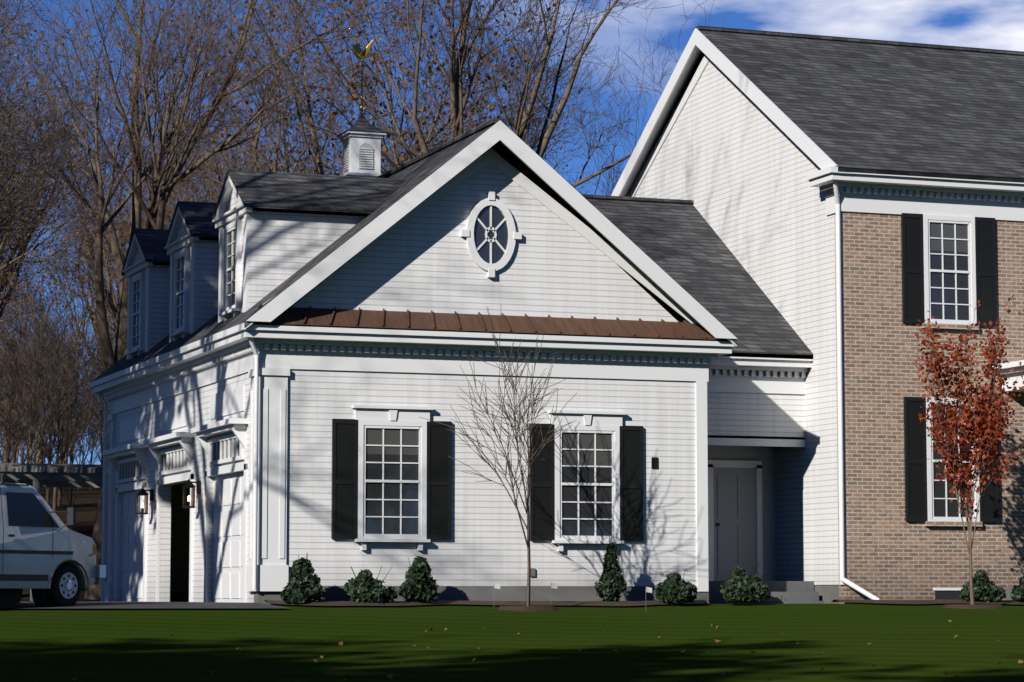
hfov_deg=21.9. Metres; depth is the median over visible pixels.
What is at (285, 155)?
woods tree
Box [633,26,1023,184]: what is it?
house roof
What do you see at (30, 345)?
understorey tree
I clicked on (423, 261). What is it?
wing walls
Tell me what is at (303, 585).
shrub
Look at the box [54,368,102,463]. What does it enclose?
understorey tree
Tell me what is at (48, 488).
understorey tree
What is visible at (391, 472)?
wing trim
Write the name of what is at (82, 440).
understorey tree
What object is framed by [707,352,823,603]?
connector porch
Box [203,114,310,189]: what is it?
woods tree
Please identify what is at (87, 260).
woods tree
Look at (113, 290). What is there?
woods tree
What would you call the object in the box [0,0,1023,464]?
sky
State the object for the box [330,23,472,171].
woods tree
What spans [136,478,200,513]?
garage lanterns
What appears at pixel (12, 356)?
understorey tree
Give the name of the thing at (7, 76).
bare tree
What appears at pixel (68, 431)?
woods tree
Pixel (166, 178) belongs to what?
bare tree
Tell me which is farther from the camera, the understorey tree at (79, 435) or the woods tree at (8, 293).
the understorey tree at (79, 435)
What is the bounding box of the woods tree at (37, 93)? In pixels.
[0,14,81,175]
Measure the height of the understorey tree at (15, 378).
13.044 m
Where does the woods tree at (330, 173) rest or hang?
on the terrain
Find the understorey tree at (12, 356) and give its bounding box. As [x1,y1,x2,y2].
[0,314,61,423]
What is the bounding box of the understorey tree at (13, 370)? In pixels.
[0,285,90,462]
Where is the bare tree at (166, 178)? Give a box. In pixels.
[0,0,464,599]
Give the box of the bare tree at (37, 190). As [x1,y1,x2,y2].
[0,37,212,259]
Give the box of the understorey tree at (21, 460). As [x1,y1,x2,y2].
[0,326,57,462]
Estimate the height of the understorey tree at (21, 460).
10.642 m
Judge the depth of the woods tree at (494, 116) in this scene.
125.36 m
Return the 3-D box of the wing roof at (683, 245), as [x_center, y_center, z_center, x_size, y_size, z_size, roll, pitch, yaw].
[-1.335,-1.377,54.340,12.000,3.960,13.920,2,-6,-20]
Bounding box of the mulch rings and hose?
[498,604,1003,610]
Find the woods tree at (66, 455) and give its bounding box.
[14,249,117,463]
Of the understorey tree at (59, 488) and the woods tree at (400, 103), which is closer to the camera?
the understorey tree at (59, 488)
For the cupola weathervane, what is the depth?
55.41 m
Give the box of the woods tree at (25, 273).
[0,168,73,329]
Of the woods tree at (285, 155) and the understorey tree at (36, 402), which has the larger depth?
the understorey tree at (36, 402)
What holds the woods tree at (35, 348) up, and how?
on the terrain
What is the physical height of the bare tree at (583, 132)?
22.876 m
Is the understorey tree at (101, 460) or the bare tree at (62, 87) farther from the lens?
the understorey tree at (101, 460)
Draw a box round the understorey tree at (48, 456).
[0,257,108,513]
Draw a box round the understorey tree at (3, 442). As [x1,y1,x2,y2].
[0,360,42,462]
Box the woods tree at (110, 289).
[26,16,203,335]
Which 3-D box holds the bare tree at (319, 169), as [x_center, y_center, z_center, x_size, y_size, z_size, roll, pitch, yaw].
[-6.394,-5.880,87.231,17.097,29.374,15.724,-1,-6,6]
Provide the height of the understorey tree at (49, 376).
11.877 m
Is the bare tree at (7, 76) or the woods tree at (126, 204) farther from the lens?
the woods tree at (126, 204)
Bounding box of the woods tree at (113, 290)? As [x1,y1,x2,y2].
[0,21,277,306]
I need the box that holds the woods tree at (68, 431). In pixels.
[45,389,90,463]
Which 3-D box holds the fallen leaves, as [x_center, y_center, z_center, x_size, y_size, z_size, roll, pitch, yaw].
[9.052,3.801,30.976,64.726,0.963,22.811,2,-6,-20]
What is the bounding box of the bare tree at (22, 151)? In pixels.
[0,0,120,241]
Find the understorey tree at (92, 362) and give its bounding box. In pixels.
[38,229,123,430]
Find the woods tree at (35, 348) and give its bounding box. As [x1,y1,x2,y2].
[0,246,90,462]
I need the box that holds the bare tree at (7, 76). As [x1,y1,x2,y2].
[0,0,30,183]
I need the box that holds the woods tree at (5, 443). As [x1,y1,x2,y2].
[0,197,63,462]
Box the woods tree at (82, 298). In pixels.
[40,203,127,365]
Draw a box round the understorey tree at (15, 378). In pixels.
[0,324,49,422]
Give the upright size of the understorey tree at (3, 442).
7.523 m
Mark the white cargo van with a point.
(47, 557)
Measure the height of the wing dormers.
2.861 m
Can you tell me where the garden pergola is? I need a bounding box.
[0,463,107,600]
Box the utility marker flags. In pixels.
[382,582,651,592]
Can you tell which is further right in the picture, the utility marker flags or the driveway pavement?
the utility marker flags
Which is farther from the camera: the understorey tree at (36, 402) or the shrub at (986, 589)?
the understorey tree at (36, 402)
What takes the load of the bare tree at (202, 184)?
on the terrain
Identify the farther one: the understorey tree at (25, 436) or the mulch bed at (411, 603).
the understorey tree at (25, 436)
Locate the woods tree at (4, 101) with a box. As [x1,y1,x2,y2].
[0,30,31,200]
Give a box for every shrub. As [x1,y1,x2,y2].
[279,554,325,603]
[344,566,398,602]
[398,556,438,602]
[594,535,626,601]
[654,570,697,603]
[720,564,758,603]
[746,572,770,601]
[959,565,1005,601]
[1008,576,1023,601]
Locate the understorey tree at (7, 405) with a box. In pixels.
[0,378,19,459]
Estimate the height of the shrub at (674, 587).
0.645 m
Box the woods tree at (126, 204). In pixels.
[44,61,306,273]
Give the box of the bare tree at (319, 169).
[118,0,580,175]
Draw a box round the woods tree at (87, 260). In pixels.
[49,182,185,351]
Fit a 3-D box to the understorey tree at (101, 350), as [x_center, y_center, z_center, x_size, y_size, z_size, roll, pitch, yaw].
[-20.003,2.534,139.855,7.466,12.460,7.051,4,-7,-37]
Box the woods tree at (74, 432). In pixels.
[51,318,90,463]
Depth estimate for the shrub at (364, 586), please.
45.45 m
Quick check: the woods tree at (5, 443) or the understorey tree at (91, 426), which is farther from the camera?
the woods tree at (5, 443)
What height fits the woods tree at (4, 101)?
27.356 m
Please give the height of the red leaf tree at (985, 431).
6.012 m
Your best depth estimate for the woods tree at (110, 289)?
141.66 m
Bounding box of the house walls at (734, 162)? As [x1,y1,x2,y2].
[634,62,1023,603]
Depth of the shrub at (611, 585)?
47.18 m
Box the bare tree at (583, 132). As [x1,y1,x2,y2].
[433,0,674,195]
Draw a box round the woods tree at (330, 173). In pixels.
[191,25,406,174]
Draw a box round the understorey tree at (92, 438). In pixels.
[54,383,108,489]
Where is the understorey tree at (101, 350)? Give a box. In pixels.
[77,274,119,428]
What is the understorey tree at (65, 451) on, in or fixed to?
on the terrain
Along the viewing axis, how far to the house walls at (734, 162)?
51.52 m
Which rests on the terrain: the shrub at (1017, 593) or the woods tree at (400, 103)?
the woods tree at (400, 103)
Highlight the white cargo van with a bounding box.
[0,473,105,606]
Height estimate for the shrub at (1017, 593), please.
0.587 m
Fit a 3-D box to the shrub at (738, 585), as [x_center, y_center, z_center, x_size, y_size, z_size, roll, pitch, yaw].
[4.129,4.415,48.262,0.716,0.752,0.922,2,-6,-20]
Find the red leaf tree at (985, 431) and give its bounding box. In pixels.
[905,295,1023,604]
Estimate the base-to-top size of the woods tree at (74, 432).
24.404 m
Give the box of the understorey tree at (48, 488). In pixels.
[0,251,112,505]
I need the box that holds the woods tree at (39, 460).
[0,192,93,463]
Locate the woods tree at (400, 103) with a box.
[272,34,527,169]
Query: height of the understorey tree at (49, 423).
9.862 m
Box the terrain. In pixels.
[0,487,1023,681]
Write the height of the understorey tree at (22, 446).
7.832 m
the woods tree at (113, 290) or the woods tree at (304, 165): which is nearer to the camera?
the woods tree at (304, 165)
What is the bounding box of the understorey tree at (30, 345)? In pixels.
[0,254,89,455]
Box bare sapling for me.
[420,309,576,605]
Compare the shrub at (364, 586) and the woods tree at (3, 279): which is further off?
the woods tree at (3, 279)
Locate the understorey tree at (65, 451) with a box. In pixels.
[23,379,102,529]
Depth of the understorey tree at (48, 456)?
111.24 m
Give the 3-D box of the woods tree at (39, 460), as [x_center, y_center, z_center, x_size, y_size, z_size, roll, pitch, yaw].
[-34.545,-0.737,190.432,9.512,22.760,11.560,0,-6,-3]
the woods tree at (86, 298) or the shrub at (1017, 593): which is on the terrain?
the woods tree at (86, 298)
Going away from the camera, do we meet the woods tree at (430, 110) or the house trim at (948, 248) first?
the house trim at (948, 248)
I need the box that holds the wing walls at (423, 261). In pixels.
[113,147,708,603]
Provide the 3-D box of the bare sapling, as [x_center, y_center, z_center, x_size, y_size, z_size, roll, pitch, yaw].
[0.016,2.142,45.202,3.127,5.477,2.568,5,-7,-43]
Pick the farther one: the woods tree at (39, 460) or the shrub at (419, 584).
the woods tree at (39, 460)
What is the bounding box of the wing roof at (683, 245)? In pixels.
[92,118,812,381]
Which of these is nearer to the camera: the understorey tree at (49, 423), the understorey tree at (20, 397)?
the understorey tree at (20, 397)
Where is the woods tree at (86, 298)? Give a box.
[24,129,218,406]
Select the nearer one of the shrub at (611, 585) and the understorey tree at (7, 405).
the shrub at (611, 585)
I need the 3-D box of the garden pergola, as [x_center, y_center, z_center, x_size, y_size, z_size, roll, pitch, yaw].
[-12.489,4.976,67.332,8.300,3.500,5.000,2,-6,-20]
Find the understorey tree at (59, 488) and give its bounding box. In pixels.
[0,257,114,506]
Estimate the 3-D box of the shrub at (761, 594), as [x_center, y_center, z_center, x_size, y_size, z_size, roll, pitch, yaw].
[4.621,4.648,49.996,0.605,0.586,0.614,2,-6,-20]
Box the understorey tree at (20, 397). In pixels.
[0,292,103,462]
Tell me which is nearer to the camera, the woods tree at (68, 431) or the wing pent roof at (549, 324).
the wing pent roof at (549, 324)
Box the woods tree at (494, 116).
[306,27,600,191]
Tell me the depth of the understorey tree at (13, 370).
98.58 m
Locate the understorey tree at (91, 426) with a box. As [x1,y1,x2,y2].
[70,368,107,451]
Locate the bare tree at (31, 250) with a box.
[0,0,145,269]
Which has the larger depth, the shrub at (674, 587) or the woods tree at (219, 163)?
the woods tree at (219, 163)
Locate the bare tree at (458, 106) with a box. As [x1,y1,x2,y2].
[187,0,725,187]
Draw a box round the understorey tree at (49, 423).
[4,342,76,463]
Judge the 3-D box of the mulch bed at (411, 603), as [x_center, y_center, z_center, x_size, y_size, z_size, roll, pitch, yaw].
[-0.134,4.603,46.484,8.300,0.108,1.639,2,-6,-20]
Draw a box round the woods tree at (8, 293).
[0,0,148,318]
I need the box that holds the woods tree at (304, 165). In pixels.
[118,0,424,202]
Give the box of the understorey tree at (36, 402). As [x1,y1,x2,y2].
[2,325,74,462]
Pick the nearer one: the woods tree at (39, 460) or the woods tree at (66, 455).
the woods tree at (39, 460)
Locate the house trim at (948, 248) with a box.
[611,28,1023,599]
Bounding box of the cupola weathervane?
[336,40,387,177]
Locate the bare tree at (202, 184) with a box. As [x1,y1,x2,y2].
[4,75,309,320]
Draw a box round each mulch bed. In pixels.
[265,600,706,605]
[831,599,1023,604]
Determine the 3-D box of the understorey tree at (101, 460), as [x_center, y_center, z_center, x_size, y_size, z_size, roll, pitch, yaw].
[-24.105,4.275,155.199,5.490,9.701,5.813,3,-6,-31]
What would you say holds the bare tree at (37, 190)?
on the terrain
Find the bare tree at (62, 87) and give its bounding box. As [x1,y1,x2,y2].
[0,0,114,189]
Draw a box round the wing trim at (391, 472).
[89,120,736,602]
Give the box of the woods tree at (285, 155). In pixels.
[107,0,557,200]
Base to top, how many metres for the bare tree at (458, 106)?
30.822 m
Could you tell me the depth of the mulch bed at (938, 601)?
49.64 m
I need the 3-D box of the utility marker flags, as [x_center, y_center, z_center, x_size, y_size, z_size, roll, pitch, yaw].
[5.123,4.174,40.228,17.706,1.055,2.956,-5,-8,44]
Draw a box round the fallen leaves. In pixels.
[5,620,1023,680]
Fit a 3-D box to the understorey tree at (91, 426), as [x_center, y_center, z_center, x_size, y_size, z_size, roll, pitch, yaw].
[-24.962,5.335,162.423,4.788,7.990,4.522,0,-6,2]
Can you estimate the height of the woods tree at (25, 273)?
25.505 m
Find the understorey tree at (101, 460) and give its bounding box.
[69,336,113,464]
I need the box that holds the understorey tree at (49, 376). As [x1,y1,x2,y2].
[1,301,85,448]
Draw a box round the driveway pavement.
[0,601,286,608]
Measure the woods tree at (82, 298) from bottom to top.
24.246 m
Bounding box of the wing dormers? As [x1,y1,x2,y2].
[121,169,405,359]
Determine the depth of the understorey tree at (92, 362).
99.38 m
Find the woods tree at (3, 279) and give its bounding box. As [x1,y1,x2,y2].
[0,67,93,330]
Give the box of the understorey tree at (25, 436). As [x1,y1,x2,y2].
[1,391,64,462]
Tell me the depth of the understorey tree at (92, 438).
148.66 m
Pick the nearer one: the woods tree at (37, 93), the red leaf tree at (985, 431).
the red leaf tree at (985, 431)
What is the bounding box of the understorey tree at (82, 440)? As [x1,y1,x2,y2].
[60,391,102,463]
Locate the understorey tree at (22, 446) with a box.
[0,364,72,462]
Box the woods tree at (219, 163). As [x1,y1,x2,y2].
[84,82,322,325]
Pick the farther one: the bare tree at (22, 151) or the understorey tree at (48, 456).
the understorey tree at (48, 456)
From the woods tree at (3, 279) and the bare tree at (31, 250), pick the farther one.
the woods tree at (3, 279)
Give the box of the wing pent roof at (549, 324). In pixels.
[250,304,726,341]

